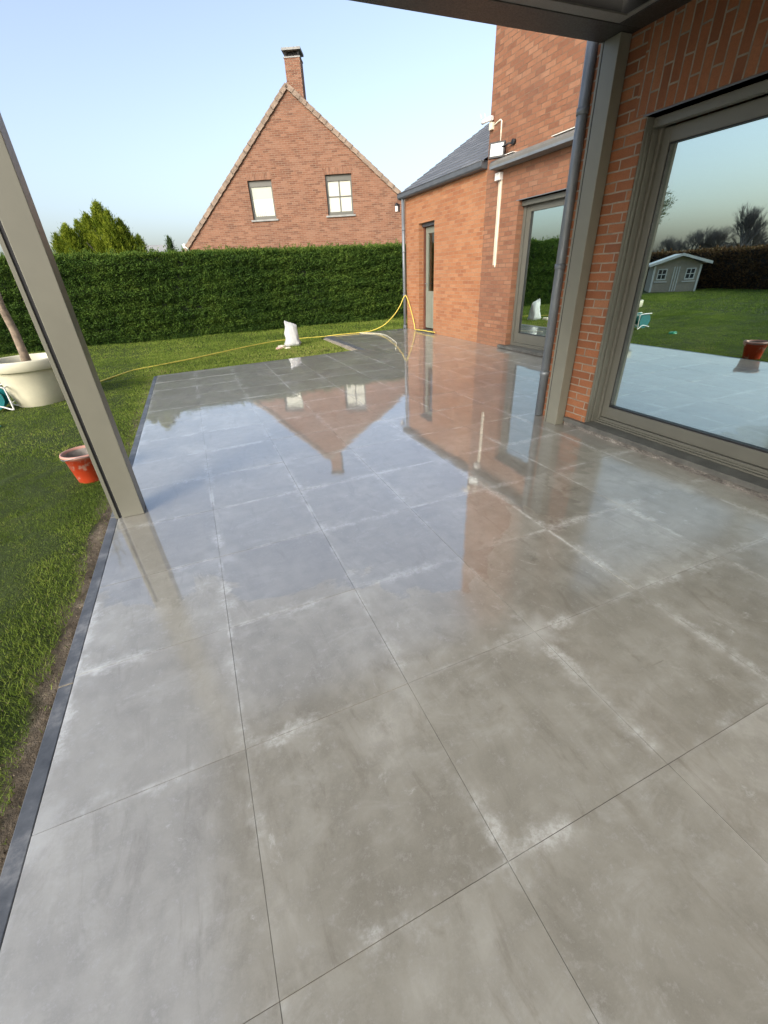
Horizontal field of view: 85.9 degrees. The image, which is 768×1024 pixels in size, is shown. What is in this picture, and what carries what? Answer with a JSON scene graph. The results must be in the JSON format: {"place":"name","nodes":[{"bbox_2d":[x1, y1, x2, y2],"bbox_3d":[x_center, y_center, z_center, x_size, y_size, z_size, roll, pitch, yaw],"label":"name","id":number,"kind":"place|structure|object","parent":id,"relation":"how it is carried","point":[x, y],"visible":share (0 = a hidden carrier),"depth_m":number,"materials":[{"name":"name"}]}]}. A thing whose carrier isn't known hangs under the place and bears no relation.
{"place":"outdoors","nodes":[
{"label":"outdoors","id":0,"kind":"place"},
{"bbox_2d":[0,317,432,874],"bbox_3d":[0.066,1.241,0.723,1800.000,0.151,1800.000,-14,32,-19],"label":"lawn","id":1,"kind":"structure","parent":0,"point":[8,821],"depth_m":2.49,"materials":[{"name":"plant"}]},
{"bbox_2d":[0,384,18,409],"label":"hose cart","id":2,"kind":"object","parent":1,"relation":"on","point":[5,399],"visible":0.67,"depth_m":5.44,"materials":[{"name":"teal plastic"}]},
{"bbox_2d":[0,353,64,407],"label":"planter","id":3,"kind":"object","parent":1,"relation":"on","point":[33,382],"visible":0.68,"depth_m":5.48,"materials":[{"name":"plastic"}]},
{"bbox_2d":[0,293,30,361],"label":"olive tree","id":4,"kind":"object","parent":3,"relation":"on","point":[16,336],"visible":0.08,"depth_m":5.39,"materials":[{"name":"brown plant"}]},
{"bbox_2d":[0,382,149,875],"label":"soil crumbs","id":5,"kind":"object","parent":1,"relation":"on","point":[1,817],"visible":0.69,"depth_m":1.97,"materials":[{"name":"soil"}]},
{"bbox_2d":[59,445,99,483],"bbox_3d":[-2.444,-0.396,3.396,0.308,0.276,0.309,-14,32,-19],"label":"flower pot","id":6,"kind":"object","parent":1,"relation":"on","point":[77,461],"visible":0.67,"depth_m":3.32,"materials":[{"name":"ceramic"}]},
{"bbox_2d":[50,199,148,255],"bbox_3d":[-9.016,-8.017,13.561,3.291,3.726,2.172,-14,32,-19],"label":"cypress tree","id":7,"kind":"object","parent":1,"relation":"on","point":[100,231],"visible":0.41,"depth_m":12.87,"materials":[{"name":"green plant"}]},
{"bbox_2d":[146,245,173,252],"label":"distant house","id":8,"kind":"structure","parent":1,"relation":"on","point":[160,248],"depth_m":32.38,"materials":[{"name":"concrete"}]},
{"bbox_2d":[164,235,177,251],"bbox_3d":[-7.053,-7.941,14.234,0.771,2.738,0.694,4,31,13],"label":"conifer tree","id":9,"kind":"object","parent":1,"relation":"on","point":[169,242],"visible":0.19,"depth_m":13.67,"materials":[{"name":"green plant"}]},
{"bbox_2d":[0,240,406,354],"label":"hedge","id":10,"kind":"object","parent":1,"relation":"on","point":[133,296],"visible":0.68,"depth_m":11.62,"materials":[{"name":"green plant"}]},
{"bbox_2d":[58,338,356,687],"bbox_3d":[-0.259,-0.514,3.755,3.810,0.160,14.700,-14,32,-19],"label":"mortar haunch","id":11,"kind":"object","parent":1,"relation":"on","point":[342,345],"visible":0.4,"depth_m":8.95,"materials":[{"name":"grey concrete"}]},
{"bbox_2d":[100,296,404,381],"bbox_3d":[-2.719,-3.955,8.951,1.667,0.822,7.874,24,39,38],"label":"garden hose","id":12,"kind":"object","parent":1,"relation":"on","point":[247,346],"visible":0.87,"depth_m":9.35,"materials":[{"name":"yellow rubber"}]},
{"bbox_2d":[284,320,300,346],"bbox_3d":[-2.088,-4.039,9.322,0.384,0.549,0.255,-14,32,-19],"label":"plastic sack","id":13,"kind":"object","parent":1,"relation":"on","point":[291,335],"visible":0.94,"depth_m":9.28,"materials":[{"name":"white plastic"}]},
{"bbox_2d":[181,46,405,254],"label":"neighbour house","id":14,"kind":"structure","parent":1,"relation":"on","point":[303,172],"depth_m":17.13,"materials":[{"name":"red brick"}]},
{"bbox_2d":[245,172,278,221],"bbox_3d":[-5.123,-13.172,17.298,1.141,1.625,0.589,-12,31,-15],"label":"window","id":15,"kind":"structure","parent":14,"relation":"in","point":[261,192],"depth_m":17.37,"materials":[{"name":"white glass"}]},
{"bbox_2d":[323,166,355,217],"bbox_3d":[-1.859,-13.259,17.121,1.214,1.655,0.623,-12,31,-15],"label":"window","id":16,"kind":"structure","parent":14,"relation":"in","point":[338,187],"depth_m":17.19,"materials":[{"name":"white glass"}]},
{"bbox_2d":[0,0,495,255],"label":"sky","id":17,"kind":"structure","parent":0,"point":[142,109],"materials":[{"name":"blue"}]},
{"bbox_2d":[132,372,767,1023],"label":"terrace bed","id":18,"kind":"object","parent":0,"point":[466,788],"visible":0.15,"depth_m":1.14,"materials":[{"name":"grey concrete"}]},
{"bbox_2d":[0,329,397,949],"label":"kerb","id":19,"kind":"structure","parent":18,"relation":"on","point":[12,869],"depth_m":1.43,"materials":[{"name":"grey stone"}]},
{"bbox_2d":[0,328,767,1023],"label":"terrace","id":20,"kind":"structure","parent":18,"relation":"on","point":[468,512],"depth_m":1.42,"materials":[{"name":"tile"}]},
{"bbox_2d":[0,0,691,518],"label":"pergola","id":21,"kind":"object","parent":20,"relation":"on","point":[610,26],"visible":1,"depth_m":2.48,"materials":[{"name":"grey metal"}]},
{"bbox_2d":[397,0,767,500],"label":"brick house","id":22,"kind":"structure","parent":18,"relation":"on","point":[670,365],"depth_m":3.11,"materials":[{"name":"brick"}]},
{"bbox_2d":[395,203,399,212],"bbox_3d":[0.307,-7.260,9.848,0.107,0.200,0.110,-14,32,-19],"label":"wall lantern","id":23,"kind":"object","parent":22,"relation":"attached to","point":[397,207],"depth_m":9.84,"materials":[{"name":"black metal"}]},
{"bbox_2d":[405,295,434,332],"bbox_3d":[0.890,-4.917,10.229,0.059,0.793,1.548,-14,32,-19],"label":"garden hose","id":24,"kind":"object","parent":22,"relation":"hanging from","point":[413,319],"visible":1,"depth_m":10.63,"materials":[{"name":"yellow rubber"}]},
{"bbox_2d":[422,221,433,328],"bbox_3d":[1.207,-5.540,9.807,0.290,2.230,1.140,-14,32,-19],"label":"back door","id":25,"kind":"structure","parent":22,"relation":"in","point":[428,227],"depth_m":9.97,"materials":[{"name":"metal"}]},
{"bbox_2d":[480,114,501,140],"bbox_3d":[1.759,-6.223,6.742,0.099,0.503,0.472,-23,36,-30],"label":"security camera","id":26,"kind":"object","parent":22,"relation":"attached to","point":[487,120],"visible":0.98,"depth_m":6.69,"materials":[{"name":"beige plastic"}]},
{"bbox_2d":[493,172,502,266],"bbox_3d":[1.931,-5.011,7.139,0.087,1.345,0.130,-14,32,-19],"label":"cable conduit","id":27,"kind":"object","parent":22,"relation":"attached to","point":[499,176],"visible":1,"depth_m":7.06,"materials":[{"name":"white plastic"}]},
{"bbox_2d":[488,138,515,159],"bbox_3d":[1.883,-5.752,6.541,0.441,0.212,0.123,18,36,32],"label":"floodlight","id":28,"kind":"object","parent":22,"relation":"attached to","point":[496,150],"visible":0.98,"depth_m":6.56,"materials":[{"name":"white plastic"}]},
{"bbox_2d":[489,127,574,170],"bbox_3d":[2.336,-5.098,5.702,0.191,0.145,2.700,-14,32,-19],"label":"awning","id":29,"kind":"object","parent":22,"relation":"attached to","point":[561,140],"visible":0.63,"depth_m":5.92,"materials":[{"name":"metal"}]},
{"bbox_2d":[510,191,565,350],"bbox_3d":[2.677,-3.691,6.496,0.143,2.181,1.750,-14,32,-19],"label":"glazed door","id":30,"kind":"structure","parent":22,"relation":"in","point":[542,216],"depth_m":6.81,"materials":[{"name":"grey"}]},
{"bbox_2d":[585,79,767,473],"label":"sliding door","id":31,"kind":"structure","parent":22,"relation":"in","point":[682,360],"depth_m":2.84,"materials":[{"name":"grey"}]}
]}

